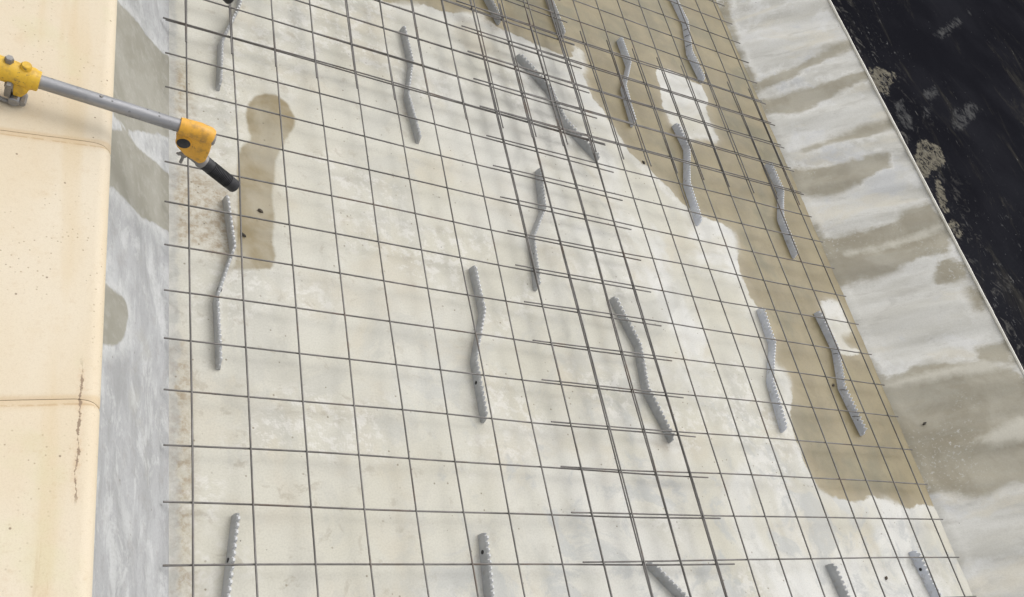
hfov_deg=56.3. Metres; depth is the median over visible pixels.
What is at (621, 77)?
wire sheet
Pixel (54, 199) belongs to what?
coping slab
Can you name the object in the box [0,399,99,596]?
coping slab
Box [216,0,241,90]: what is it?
spacer strip
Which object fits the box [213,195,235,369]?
spacer strip
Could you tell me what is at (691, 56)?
spacer strip
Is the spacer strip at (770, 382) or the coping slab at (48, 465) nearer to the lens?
the coping slab at (48, 465)
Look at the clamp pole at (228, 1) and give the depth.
2.92 m
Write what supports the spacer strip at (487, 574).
on the floor
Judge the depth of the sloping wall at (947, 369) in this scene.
4.50 m
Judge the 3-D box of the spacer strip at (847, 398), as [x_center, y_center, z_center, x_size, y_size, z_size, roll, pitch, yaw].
[1.407,0.307,4.105,0.056,0.042,0.603,14,50,-28]
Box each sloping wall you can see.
[92,0,168,596]
[716,0,1023,596]
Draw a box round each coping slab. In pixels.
[0,0,116,154]
[0,130,110,408]
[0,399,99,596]
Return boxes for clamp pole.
[0,55,239,191]
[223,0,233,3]
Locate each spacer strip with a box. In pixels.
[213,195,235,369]
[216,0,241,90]
[221,513,239,596]
[399,26,421,143]
[469,265,487,422]
[478,533,494,596]
[484,0,500,24]
[516,54,599,161]
[529,168,546,290]
[545,0,565,38]
[609,296,674,442]
[616,37,635,126]
[646,562,688,596]
[671,0,704,82]
[672,123,701,225]
[756,307,787,432]
[765,163,797,258]
[814,311,866,435]
[825,563,850,596]
[908,550,941,596]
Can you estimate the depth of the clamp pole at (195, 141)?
2.29 m
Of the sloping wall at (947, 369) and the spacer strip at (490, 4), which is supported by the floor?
the spacer strip at (490, 4)
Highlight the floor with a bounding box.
[169,0,972,596]
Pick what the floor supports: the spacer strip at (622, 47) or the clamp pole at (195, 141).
the spacer strip at (622, 47)
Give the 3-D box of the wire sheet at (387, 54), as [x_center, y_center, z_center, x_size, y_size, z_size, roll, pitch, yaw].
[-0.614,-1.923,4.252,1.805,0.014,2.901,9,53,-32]
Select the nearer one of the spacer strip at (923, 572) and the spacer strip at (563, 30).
the spacer strip at (923, 572)
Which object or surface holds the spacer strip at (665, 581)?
on the floor
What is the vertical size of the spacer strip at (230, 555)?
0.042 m
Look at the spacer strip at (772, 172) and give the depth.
4.58 m
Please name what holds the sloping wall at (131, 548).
on the ground
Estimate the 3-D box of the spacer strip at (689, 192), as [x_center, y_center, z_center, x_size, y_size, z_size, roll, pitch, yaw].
[0.798,-0.573,4.329,0.057,0.042,0.610,18,49,-25]
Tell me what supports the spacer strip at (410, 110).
on the floor
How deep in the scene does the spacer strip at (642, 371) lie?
3.43 m
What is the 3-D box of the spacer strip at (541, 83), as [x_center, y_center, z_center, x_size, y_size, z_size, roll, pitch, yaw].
[0.191,-0.816,4.058,0.059,0.042,0.587,-21,72,-45]
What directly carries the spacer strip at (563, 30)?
on the floor
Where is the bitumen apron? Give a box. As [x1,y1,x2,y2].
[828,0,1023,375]
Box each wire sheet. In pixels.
[163,0,604,153]
[163,0,734,596]
[456,0,803,204]
[456,0,976,596]
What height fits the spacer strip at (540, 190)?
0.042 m
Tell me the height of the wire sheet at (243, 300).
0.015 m
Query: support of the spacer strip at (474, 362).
on the floor
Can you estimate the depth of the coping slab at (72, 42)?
2.37 m
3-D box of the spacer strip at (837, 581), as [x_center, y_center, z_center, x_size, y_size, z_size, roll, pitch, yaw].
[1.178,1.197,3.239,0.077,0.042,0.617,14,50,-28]
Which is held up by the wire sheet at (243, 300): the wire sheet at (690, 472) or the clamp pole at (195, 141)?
the wire sheet at (690, 472)
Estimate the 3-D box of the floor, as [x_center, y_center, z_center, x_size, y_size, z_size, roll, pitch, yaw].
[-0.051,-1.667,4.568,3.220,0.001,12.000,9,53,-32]

